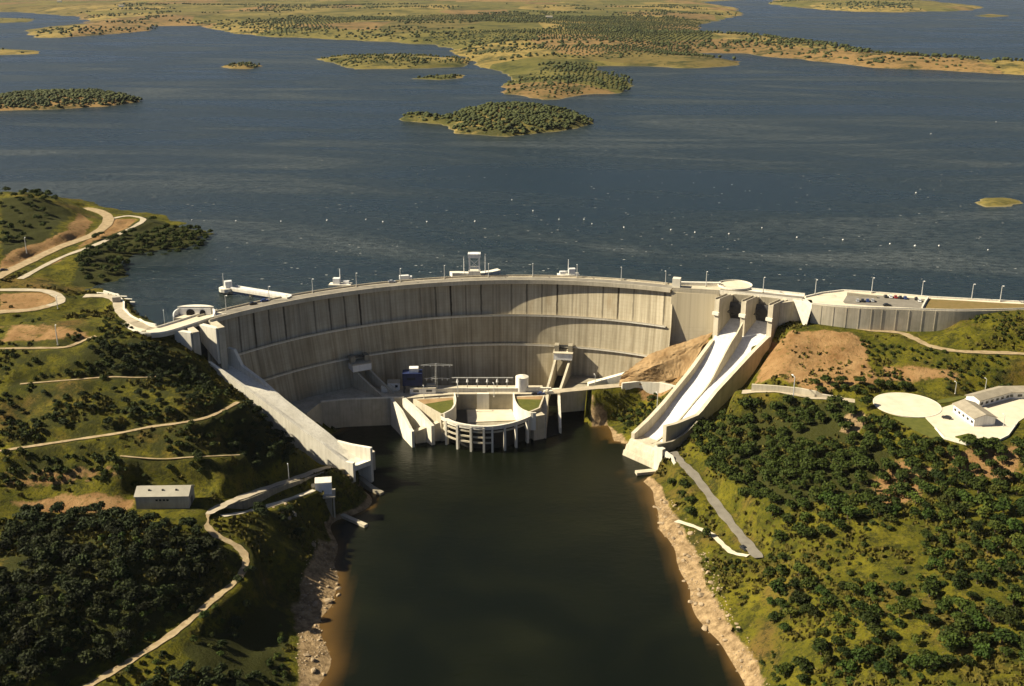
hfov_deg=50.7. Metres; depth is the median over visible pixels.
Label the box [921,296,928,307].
divider wall
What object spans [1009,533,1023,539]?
oak tree
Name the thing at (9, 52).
spit
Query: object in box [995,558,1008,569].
oak tree
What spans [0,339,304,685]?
woodland
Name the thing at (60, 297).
access road
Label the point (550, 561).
river water
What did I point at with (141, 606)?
oak tree
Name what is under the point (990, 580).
shrub
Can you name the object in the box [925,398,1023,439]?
visitor pavement
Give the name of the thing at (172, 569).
oak tree
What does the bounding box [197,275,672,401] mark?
arch dam
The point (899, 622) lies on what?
shrub
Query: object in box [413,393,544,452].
powerhouse
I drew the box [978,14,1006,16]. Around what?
islet
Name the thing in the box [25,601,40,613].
oak tree
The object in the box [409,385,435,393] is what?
service building
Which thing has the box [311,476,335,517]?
pump station
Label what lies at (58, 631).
oak tree
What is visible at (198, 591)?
oak tree
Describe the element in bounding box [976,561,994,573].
oak tree
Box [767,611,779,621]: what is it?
oak tree
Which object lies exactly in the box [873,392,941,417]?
helipad
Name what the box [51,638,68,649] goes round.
oak tree
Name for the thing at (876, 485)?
oak tree
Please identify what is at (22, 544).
oak tree
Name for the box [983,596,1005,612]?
oak tree
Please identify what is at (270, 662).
shrub
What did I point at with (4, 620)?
oak tree
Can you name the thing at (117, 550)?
oak tree
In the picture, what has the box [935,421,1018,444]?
terrace wall
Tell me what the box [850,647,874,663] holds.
oak tree
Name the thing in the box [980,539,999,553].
oak tree
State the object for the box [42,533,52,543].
oak tree
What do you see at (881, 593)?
shrub
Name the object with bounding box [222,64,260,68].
island
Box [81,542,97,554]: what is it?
oak tree
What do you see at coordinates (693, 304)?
gravity block
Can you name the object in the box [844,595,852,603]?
oak tree
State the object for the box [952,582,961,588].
shrub
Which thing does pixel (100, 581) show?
oak tree
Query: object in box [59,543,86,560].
oak tree
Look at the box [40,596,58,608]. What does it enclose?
oak tree
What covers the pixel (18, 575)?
oak tree
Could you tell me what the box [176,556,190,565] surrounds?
oak tree
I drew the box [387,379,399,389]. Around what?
service building
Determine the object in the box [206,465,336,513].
valley road
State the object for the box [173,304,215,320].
lookout building
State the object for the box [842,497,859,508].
oak tree
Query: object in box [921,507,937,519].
oak tree
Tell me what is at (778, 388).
slope wall
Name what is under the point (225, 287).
intake tower
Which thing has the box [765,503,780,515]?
oak tree
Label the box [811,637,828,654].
oak tree
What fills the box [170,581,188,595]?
oak tree
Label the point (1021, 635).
oak tree
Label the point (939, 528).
oak tree
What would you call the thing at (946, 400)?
lawn ground
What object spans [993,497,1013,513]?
oak tree
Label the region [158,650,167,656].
shrub
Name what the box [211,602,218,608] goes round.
shrub
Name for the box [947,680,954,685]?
shrub
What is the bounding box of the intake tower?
[219,273,232,293]
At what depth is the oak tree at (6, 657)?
407.51 m
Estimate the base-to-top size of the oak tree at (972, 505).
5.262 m
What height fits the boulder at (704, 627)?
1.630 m
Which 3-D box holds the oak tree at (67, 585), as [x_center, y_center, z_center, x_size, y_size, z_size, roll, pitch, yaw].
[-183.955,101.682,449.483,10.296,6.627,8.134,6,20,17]
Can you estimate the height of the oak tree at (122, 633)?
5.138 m
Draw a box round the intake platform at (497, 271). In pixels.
[450,268,500,275]
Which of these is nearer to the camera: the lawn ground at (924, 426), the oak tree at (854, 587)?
the oak tree at (854, 587)
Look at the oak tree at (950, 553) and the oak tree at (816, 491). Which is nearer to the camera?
the oak tree at (950, 553)
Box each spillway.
[121,309,375,482]
[622,285,804,467]
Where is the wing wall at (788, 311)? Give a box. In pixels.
[778,300,800,325]
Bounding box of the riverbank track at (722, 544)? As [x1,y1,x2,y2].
[674,520,749,556]
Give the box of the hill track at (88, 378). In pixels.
[20,375,167,383]
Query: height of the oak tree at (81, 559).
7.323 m
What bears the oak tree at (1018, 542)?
on the terrain at (274, 603)
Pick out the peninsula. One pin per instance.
(523, 66)
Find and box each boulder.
[323,598,331,603]
[697,592,703,597]
[702,625,707,630]
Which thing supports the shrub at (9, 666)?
on the terrain at (274, 603)
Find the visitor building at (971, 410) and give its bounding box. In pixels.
[952,386,1023,425]
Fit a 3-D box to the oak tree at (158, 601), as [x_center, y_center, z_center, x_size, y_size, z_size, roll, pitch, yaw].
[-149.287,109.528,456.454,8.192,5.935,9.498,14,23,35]
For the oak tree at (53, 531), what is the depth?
491.72 m
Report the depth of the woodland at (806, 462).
580.50 m
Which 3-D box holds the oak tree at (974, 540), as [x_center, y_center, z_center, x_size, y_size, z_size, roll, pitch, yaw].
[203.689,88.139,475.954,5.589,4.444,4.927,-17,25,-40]
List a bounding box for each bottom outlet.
[347,352,434,447]
[541,343,573,437]
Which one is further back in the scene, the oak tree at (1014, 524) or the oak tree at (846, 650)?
the oak tree at (1014, 524)
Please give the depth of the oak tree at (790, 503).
530.59 m
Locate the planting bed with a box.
[955,433,974,438]
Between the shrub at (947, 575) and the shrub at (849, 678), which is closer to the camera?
the shrub at (849, 678)
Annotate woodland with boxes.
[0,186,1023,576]
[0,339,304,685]
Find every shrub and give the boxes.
[4,603,17,612]
[5,663,13,669]
[12,675,26,684]
[34,560,44,566]
[36,595,46,603]
[45,657,57,665]
[48,555,58,561]
[55,596,66,605]
[82,600,92,606]
[93,617,99,622]
[98,534,105,540]
[112,654,124,664]
[123,571,133,579]
[123,602,137,610]
[124,664,133,671]
[139,610,148,617]
[143,631,156,638]
[152,658,160,663]
[152,665,164,673]
[152,674,162,680]
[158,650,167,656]
[177,601,188,608]
[188,605,195,613]
[189,635,198,640]
[189,673,196,679]
[198,610,209,617]
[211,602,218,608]
[216,640,227,648]
[216,651,224,655]
[259,674,267,681]
[264,658,273,666]
[273,652,281,659]
[276,631,284,636]
[277,637,285,642]
[278,664,285,669]
[279,670,287,678]
[834,669,842,676]
[835,599,842,606]
[837,603,845,611]
[844,633,854,639]
[845,676,854,684]
[850,621,857,626]
[864,590,875,595]
[871,636,882,644]
[877,590,886,595]
[887,613,894,618]
[889,678,898,684]
[892,618,905,627]
[894,566,905,574]
[900,669,908,676]
[911,609,921,614]
[915,573,923,579]
[916,672,924,678]
[924,563,933,569]
[925,667,934,674]
[933,607,941,614]
[938,660,946,667]
[940,581,948,585]
[943,572,950,579]
[945,645,956,651]
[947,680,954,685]
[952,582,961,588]
[987,577,993,583]
[1004,556,1012,561]
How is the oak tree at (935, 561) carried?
on the terrain at (274, 603)
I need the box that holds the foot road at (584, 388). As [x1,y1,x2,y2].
[552,381,672,392]
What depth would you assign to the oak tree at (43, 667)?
409.29 m
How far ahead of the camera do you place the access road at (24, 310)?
667.95 m
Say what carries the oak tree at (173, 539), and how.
on the terrain at (274, 603)
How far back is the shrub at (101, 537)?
488.74 m
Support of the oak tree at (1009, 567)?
on the terrain at (274, 603)
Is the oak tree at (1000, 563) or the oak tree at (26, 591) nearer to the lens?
the oak tree at (26, 591)
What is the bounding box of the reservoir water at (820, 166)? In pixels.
[0,0,1023,325]
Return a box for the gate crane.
[468,252,480,275]
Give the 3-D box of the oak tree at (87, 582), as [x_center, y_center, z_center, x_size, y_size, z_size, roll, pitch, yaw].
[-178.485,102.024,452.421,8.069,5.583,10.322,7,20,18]
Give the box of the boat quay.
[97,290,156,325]
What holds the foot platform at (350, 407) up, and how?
on the terrain at (274, 603)
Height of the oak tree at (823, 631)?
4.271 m
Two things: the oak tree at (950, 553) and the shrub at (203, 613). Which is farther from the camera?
the oak tree at (950, 553)
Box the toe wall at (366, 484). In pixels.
[359,475,383,495]
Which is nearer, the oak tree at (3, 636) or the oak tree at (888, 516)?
the oak tree at (3, 636)
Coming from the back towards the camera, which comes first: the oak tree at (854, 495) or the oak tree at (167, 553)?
the oak tree at (854, 495)
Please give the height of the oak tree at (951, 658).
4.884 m
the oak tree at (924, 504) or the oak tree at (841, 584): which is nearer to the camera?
the oak tree at (841, 584)
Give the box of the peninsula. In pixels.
[0,0,1023,99]
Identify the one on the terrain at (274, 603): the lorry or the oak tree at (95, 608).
the oak tree at (95, 608)
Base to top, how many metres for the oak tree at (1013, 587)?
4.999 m
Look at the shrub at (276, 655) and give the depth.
459.32 m
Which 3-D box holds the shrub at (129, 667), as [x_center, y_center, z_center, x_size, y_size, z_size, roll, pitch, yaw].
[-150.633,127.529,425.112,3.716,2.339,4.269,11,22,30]
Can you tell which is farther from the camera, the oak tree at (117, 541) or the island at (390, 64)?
the island at (390, 64)
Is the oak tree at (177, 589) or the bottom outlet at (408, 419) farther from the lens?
the bottom outlet at (408, 419)
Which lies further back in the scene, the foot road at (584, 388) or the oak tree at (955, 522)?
the foot road at (584, 388)
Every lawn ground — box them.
[893,417,940,437]
[937,396,965,403]
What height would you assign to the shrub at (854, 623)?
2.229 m
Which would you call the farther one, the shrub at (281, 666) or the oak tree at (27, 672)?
the shrub at (281, 666)
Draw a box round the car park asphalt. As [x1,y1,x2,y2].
[843,295,924,307]
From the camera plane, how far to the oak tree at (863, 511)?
507.71 m
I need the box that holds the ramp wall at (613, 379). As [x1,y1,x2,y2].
[587,372,623,385]
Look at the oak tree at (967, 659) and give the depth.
399.56 m
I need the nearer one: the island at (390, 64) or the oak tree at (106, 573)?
the oak tree at (106, 573)
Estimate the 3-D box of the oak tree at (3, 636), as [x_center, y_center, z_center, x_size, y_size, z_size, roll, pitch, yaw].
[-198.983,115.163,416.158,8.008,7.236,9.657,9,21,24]
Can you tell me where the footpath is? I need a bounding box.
[221,489,315,516]
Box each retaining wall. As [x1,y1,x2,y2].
[225,469,344,508]
[266,492,313,508]
[622,381,674,393]
[810,302,1023,331]
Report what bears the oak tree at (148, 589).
on the terrain at (274, 603)
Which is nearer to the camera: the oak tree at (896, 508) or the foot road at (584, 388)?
the oak tree at (896, 508)
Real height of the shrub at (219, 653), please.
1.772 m
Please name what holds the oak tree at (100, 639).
on the terrain at (274, 603)
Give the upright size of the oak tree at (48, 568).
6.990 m
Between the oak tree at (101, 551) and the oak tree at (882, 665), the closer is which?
the oak tree at (882, 665)
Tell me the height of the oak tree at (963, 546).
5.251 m
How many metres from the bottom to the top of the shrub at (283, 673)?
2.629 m
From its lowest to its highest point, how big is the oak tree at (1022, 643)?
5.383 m
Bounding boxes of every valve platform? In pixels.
[328,269,351,286]
[557,259,579,275]
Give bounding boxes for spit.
[0,18,32,22]
[0,49,39,54]
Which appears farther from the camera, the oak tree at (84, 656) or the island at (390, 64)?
the island at (390, 64)
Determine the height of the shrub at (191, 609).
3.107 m
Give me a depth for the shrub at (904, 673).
404.06 m
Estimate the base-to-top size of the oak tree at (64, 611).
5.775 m
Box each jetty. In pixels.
[230,285,291,298]
[340,513,367,527]
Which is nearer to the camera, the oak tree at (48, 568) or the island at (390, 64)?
the oak tree at (48, 568)
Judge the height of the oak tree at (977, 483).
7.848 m
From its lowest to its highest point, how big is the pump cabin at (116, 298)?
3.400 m
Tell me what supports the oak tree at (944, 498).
on the terrain at (274, 603)
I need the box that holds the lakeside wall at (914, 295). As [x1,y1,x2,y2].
[804,289,1023,302]
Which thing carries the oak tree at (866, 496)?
on the terrain at (274, 603)
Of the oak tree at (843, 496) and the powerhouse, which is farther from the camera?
the powerhouse
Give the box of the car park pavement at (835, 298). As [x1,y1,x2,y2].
[805,291,1023,310]
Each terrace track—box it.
[0,402,238,450]
[120,454,239,458]
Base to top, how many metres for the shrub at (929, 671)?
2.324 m
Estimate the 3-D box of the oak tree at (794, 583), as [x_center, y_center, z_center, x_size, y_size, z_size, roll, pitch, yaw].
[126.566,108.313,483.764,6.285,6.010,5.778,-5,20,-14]
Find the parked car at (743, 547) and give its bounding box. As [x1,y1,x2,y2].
[739,545,746,550]
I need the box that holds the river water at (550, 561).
[319,406,744,685]
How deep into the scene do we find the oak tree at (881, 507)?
506.56 m
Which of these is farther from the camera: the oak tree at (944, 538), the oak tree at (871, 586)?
the oak tree at (944, 538)
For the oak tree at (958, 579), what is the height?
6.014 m
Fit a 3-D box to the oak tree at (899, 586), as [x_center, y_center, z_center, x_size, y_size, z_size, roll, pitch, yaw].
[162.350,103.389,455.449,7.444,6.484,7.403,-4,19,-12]
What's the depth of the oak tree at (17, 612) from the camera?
429.68 m
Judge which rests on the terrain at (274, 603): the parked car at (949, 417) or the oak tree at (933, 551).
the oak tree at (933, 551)
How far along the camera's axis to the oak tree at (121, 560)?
465.62 m
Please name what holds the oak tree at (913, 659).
on the terrain at (274, 603)
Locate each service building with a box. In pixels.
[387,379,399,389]
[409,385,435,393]
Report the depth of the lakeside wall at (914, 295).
701.15 m
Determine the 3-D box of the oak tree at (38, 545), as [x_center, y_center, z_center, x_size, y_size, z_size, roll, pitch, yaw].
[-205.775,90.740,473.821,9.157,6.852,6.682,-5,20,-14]
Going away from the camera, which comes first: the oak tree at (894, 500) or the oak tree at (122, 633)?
the oak tree at (122, 633)
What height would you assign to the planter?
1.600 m
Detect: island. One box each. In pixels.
[0,94,139,110]
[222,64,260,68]
[317,54,470,68]
[399,106,593,136]
[413,74,464,79]
[975,198,1022,206]
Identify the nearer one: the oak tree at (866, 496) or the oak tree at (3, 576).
the oak tree at (3, 576)
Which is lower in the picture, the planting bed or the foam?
the planting bed
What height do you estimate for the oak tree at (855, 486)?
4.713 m
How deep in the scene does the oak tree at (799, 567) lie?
487.70 m
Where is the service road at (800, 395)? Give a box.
[742,390,854,402]
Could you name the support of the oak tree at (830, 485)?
on the terrain at (274, 603)
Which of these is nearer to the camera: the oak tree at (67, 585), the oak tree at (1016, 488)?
the oak tree at (67, 585)
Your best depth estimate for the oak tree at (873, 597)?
452.81 m
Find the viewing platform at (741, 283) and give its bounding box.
[718,280,751,290]
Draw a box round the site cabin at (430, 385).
[426,383,434,386]
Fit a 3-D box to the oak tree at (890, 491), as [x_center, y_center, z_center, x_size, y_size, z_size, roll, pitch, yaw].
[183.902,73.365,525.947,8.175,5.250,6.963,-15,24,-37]
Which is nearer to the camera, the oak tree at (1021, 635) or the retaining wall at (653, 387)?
the oak tree at (1021, 635)
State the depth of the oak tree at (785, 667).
433.82 m
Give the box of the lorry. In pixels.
[399,275,411,279]
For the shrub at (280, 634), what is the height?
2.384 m
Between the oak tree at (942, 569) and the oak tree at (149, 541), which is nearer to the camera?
the oak tree at (942, 569)
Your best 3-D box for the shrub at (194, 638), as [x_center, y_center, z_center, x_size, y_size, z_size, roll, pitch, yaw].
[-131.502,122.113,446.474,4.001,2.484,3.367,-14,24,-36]
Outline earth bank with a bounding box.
[619,332,712,385]
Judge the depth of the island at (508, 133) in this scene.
1464.09 m
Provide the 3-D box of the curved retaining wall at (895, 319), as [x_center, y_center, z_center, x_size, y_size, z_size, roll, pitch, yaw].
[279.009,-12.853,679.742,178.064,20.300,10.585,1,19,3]
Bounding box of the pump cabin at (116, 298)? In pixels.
[112,295,120,301]
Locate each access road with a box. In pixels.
[0,288,65,305]
[0,305,49,312]
[0,335,96,348]
[83,294,154,329]
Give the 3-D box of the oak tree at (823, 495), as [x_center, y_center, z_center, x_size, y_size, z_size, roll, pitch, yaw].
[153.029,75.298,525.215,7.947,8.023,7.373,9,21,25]
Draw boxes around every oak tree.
[0,530,15,540]
[0,539,12,547]
[0,569,10,584]
[0,583,17,600]
[0,592,10,606]
[0,614,10,627]
[0,632,8,643]
[0,642,20,653]
[0,651,15,664]
[1,521,23,536]
[2,674,14,685]
[3,621,21,633]
[6,606,26,620]
[9,568,31,582]
[10,624,41,646]
[15,649,36,667]
[15,662,42,681]
[16,542,29,552]
[16,582,28,590]
[17,526,33,535]
[17,535,29,542]
[17,600,28,609]
[18,545,33,555]
[18,584,39,598]
[22,558,37,568]
[25,535,46,545]
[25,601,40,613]
[27,570,48,583]
[28,616,47,631]
[29,532,43,538]
[31,632,54,652]
[32,543,51,551]
[32,546,52,560]
[32,562,57,575]
[34,606,59,619]
[36,661,48,674]
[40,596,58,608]
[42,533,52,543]
[42,586,54,594]
[46,531,66,543]
[47,625,68,638]
[48,540,67,557]
[50,528,65,534]
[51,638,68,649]
[52,572,68,584]
[52,606,71,618]
[52,655,71,671]
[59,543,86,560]
[59,564,66,572]
[59,579,80,592]
[64,563,84,577]
[64,592,77,603]
[67,628,81,637]
[68,576,82,581]
[70,551,92,566]
[71,586,90,601]
[73,649,95,664]
[78,578,94,589]
[80,623,96,633]
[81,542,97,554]
[86,604,105,616]
[87,590,109,604]
[91,634,108,645]
[92,547,108,557]
[92,560,108,569]
[92,644,114,658]
[95,576,108,587]
[96,568,113,578]
[104,519,124,535]
[105,535,120,543]
[106,609,119,618]
[108,588,123,599]
[109,543,126,557]
[109,556,127,567]
[110,527,124,535]
[110,538,123,546]
[110,563,130,578]
[113,578,137,593]
[113,638,132,652]
[114,629,133,640]
[118,611,135,624]
[119,599,132,607]
[120,585,145,601]
[122,547,141,561]
[128,540,140,548]
[129,527,143,536]
[134,601,151,611]
[135,584,155,597]
[139,548,156,561]
[143,537,155,546]
[144,521,165,531]
[144,528,164,540]
[146,564,168,578]
[148,594,170,607]
[151,584,173,597]
[156,541,170,548]
[158,548,180,560]
[166,564,177,576]
[168,536,183,544]
[169,524,181,535]
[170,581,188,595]
[172,563,193,579]
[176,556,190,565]
[178,593,194,604]
[185,535,199,543]
[185,543,200,554]
[190,553,206,564]
[192,562,208,576]
[193,587,205,597]
[199,536,214,548]
[207,548,228,561]
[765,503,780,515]
[766,596,774,604]
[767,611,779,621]
[768,579,785,593]
[774,597,789,609]
[775,662,792,677]
[777,621,789,632]
[781,513,794,522]
[783,607,798,617]
[784,499,796,508]
[787,489,802,499]
[788,579,800,588]
[790,589,811,601]
[791,656,812,671]
[793,562,809,575]
[795,673,808,683]
[796,497,810,507]
[799,511,812,521]
[799,575,818,588]
[799,603,814,611]
[808,485,822,500]
[808,606,821,616]
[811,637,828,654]
[814,585,830,595]
[816,627,828,635]
[818,489,834,504]
[819,595,835,606]
[821,480,836,491]
[823,651,833,662]
[824,496,841,510]
[831,615,845,626]
[831,635,843,644]
[832,493,848,502]
[835,659,857,674]
[836,646,852,656]
[837,581,847,588]
[841,505,859,519]
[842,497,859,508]
[844,582,862,594]
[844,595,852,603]
[849,493,858,499]
[850,600,868,609]
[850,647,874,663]
[852,483,859,491]
[855,609,862,614]
[855,609,875,626]
[857,491,876,505]
[858,509,871,516]
[862,488,876,494]
[864,581,878,592]
[865,643,881,655]
[866,603,884,616]
[866,622,884,636]
[867,500,891,514]
[870,594,879,601]
[871,482,879,490]
[871,657,892,674]
[873,493,889,502]
[882,488,897,497]
[883,513,898,522]
[884,644,901,661]
[886,604,894,610]
[886,629,899,638]
[887,504,901,515]
[888,481,911,494]
[888,581,905,593]
[890,497,902,507]
[894,472,908,481]
[895,595,909,606]
[895,603,906,616]
[903,653,921,668]
[905,596,923,611]
[909,490,924,503]
[909,506,920,516]
[910,466,930,478]
[911,476,923,488]
[911,634,921,644]
[917,648,932,655]
[918,481,940,493]
[918,653,943,669]
[919,528,933,540]
[919,581,940,597]
[920,501,931,508]
[920,540,930,547]
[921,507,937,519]
[921,613,941,625]
[923,575,940,586]
[926,547,939,554]
[928,557,945,567]
[929,468,945,481]
[933,501,948,509]
[934,480,949,490]
[934,526,941,532]
[936,494,950,502]
[936,598,954,613]
[938,507,954,519]
[938,566,946,576]
[938,624,964,636]
[939,534,949,544]
[941,631,968,648]
[941,654,957,663]
[943,487,960,499]
[944,549,954,558]
[947,476,957,486]
[948,466,958,476]
[948,595,976,611]
[949,501,969,512]
[950,574,966,587]
[950,612,962,619]
[951,517,962,526]
[953,559,966,569]
[953,613,975,630]
[956,542,971,552]
[956,569,969,578]
[957,469,975,477]
[957,474,972,487]
[958,489,973,501]
[959,654,977,666]
[962,500,975,507]
[963,607,979,615]
[966,590,979,598]
[967,477,986,492]
[968,521,984,532]
[969,570,989,583]
[969,631,993,643]
[970,537,980,546]
[971,613,991,628]
[973,642,994,658]
[974,492,997,507]
[976,506,994,516]
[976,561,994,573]
[977,475,986,482]
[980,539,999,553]
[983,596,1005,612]
[983,605,1000,621]
[985,484,1002,494]
[986,520,1006,533]
[989,512,1007,523]
[989,535,1007,547]
[990,467,1011,479]
[991,626,1019,643]
[993,480,1010,492]
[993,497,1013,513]
[994,572,1006,581]
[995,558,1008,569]
[996,493,1011,502]
[997,610,1021,626]
[998,646,1013,655]
[1002,563,1017,573]
[1004,551,1017,558]
[1005,605,1023,616]
[1006,518,1023,531]
[1007,583,1020,592]
[1007,592,1023,605]
[1008,471,1023,480]
[1009,485,1023,494]
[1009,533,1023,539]
[1011,537,1023,553]
[1014,497,1023,506]
[1015,507,1023,515]
[1015,559,1023,566]
[1017,640,1023,648]
[1017,650,1023,663]
[1018,630,1023,640]
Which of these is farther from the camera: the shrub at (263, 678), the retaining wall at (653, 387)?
the retaining wall at (653, 387)
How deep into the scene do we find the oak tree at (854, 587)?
462.53 m
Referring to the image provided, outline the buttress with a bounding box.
[794,299,811,325]
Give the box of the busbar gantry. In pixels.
[452,377,512,387]
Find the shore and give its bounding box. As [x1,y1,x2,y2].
[768,0,982,11]
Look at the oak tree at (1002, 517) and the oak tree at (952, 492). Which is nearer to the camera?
the oak tree at (1002, 517)
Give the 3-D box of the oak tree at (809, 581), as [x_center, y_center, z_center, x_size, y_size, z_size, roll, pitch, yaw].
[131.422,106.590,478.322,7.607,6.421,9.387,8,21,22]
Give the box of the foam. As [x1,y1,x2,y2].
[54,133,1016,283]
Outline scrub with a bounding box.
[0,311,1023,681]
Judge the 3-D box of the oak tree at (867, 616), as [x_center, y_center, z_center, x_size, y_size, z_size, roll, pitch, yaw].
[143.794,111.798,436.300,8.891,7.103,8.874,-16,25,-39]
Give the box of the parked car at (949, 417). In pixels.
[942,415,951,419]
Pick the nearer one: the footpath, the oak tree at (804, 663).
the oak tree at (804, 663)
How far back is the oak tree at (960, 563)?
458.25 m
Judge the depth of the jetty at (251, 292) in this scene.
708.69 m
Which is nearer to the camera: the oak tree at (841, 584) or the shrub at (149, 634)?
the shrub at (149, 634)
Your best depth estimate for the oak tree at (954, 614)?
425.27 m
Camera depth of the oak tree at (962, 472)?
530.65 m
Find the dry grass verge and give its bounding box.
[925,299,1023,308]
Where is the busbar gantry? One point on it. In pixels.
(457, 381)
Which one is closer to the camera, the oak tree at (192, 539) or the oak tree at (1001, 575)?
the oak tree at (1001, 575)
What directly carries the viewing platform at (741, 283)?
attached to the spillway at (719, 372)
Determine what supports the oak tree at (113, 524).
on the terrain at (274, 603)
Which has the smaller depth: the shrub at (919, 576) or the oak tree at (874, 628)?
the oak tree at (874, 628)
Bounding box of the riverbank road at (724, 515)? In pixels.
[669,451,762,557]
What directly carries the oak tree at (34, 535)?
on the terrain at (274, 603)
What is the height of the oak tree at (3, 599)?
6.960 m
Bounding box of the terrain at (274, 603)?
[0,191,1023,685]
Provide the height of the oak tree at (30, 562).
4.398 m
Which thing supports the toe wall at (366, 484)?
on the terrain at (274, 603)
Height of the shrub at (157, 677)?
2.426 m
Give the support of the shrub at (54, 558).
on the terrain at (274, 603)
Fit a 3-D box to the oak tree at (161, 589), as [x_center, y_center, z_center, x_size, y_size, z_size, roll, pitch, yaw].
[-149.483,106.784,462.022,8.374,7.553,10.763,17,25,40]
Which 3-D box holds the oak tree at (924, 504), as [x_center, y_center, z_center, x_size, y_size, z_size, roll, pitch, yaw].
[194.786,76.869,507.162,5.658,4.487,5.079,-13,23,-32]
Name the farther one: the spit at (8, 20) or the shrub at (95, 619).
the spit at (8, 20)
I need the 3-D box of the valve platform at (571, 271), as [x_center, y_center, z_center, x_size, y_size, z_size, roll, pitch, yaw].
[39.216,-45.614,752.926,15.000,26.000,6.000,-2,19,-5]
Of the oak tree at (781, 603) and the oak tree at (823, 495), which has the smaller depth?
the oak tree at (781, 603)
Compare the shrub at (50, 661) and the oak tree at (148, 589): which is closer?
the shrub at (50, 661)
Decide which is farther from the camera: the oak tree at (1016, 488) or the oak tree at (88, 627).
the oak tree at (1016, 488)
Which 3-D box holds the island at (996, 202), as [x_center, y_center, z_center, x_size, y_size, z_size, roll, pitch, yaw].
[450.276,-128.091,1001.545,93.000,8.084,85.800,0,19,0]
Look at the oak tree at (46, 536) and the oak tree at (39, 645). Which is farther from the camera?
the oak tree at (46, 536)
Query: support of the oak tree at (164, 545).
on the terrain at (274, 603)
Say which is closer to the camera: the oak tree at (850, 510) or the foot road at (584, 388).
the oak tree at (850, 510)
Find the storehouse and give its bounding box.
[134,485,194,508]
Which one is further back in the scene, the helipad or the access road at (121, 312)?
the access road at (121, 312)
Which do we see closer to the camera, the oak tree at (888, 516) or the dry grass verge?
the oak tree at (888, 516)
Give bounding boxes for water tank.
[515,374,528,391]
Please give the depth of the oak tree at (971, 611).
425.84 m
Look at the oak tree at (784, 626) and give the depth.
458.68 m
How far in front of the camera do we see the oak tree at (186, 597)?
462.79 m
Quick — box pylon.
[424,363,449,388]
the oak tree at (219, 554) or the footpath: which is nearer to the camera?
the oak tree at (219, 554)
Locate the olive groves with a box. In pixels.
[0,0,1023,134]
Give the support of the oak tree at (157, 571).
on the terrain at (274, 603)
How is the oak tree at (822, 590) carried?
on the terrain at (274, 603)
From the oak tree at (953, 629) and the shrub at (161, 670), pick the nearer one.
the oak tree at (953, 629)
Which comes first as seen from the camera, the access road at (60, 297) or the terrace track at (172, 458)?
the terrace track at (172, 458)
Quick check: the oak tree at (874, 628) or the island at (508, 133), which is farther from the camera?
the island at (508, 133)
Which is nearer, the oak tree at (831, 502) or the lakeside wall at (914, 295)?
the oak tree at (831, 502)
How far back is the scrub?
562.19 m
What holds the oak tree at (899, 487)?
on the terrain at (274, 603)
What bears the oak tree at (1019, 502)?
on the terrain at (274, 603)
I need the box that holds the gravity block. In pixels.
[665,281,720,382]
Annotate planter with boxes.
[847,292,876,297]
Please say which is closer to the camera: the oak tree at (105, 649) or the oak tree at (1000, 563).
the oak tree at (105, 649)
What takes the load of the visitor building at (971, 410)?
on the visitor pavement at (1012, 410)
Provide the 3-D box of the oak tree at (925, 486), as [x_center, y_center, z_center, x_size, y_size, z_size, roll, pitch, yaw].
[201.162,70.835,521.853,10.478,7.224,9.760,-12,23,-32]
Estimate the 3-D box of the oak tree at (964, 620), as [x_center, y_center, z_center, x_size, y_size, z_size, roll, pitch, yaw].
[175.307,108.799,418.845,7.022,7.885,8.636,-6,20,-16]
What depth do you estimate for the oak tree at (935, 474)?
531.42 m
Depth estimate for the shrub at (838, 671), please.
418.19 m
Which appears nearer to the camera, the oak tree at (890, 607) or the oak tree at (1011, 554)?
the oak tree at (890, 607)
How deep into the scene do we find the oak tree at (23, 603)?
436.51 m
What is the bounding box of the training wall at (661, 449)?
[635,421,697,475]
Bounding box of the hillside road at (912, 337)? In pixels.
[859,329,1023,354]
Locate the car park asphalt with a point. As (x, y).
(879, 300)
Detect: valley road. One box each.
[83,514,249,685]
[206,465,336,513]
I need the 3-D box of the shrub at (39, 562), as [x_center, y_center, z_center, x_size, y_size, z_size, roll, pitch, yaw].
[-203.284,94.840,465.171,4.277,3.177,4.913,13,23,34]
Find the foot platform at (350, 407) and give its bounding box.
[290,375,619,427]
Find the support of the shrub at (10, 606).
on the terrain at (274, 603)
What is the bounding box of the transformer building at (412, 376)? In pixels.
[402,366,422,392]
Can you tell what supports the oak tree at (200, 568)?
on the terrain at (274, 603)
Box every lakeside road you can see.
[0,207,113,278]
[17,215,146,278]
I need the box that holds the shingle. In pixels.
[295,497,769,684]
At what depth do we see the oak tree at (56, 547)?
472.82 m
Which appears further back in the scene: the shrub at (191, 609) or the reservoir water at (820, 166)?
the reservoir water at (820, 166)
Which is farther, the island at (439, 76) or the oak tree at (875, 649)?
the island at (439, 76)
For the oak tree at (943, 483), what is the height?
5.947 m
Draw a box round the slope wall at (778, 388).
[751,384,832,397]
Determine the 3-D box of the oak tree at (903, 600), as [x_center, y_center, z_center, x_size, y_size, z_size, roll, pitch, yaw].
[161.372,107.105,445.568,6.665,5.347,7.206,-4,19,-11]
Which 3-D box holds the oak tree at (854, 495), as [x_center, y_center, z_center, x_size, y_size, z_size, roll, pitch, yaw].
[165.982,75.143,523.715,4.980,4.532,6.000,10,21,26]
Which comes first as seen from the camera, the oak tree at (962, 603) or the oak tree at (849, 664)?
the oak tree at (849, 664)

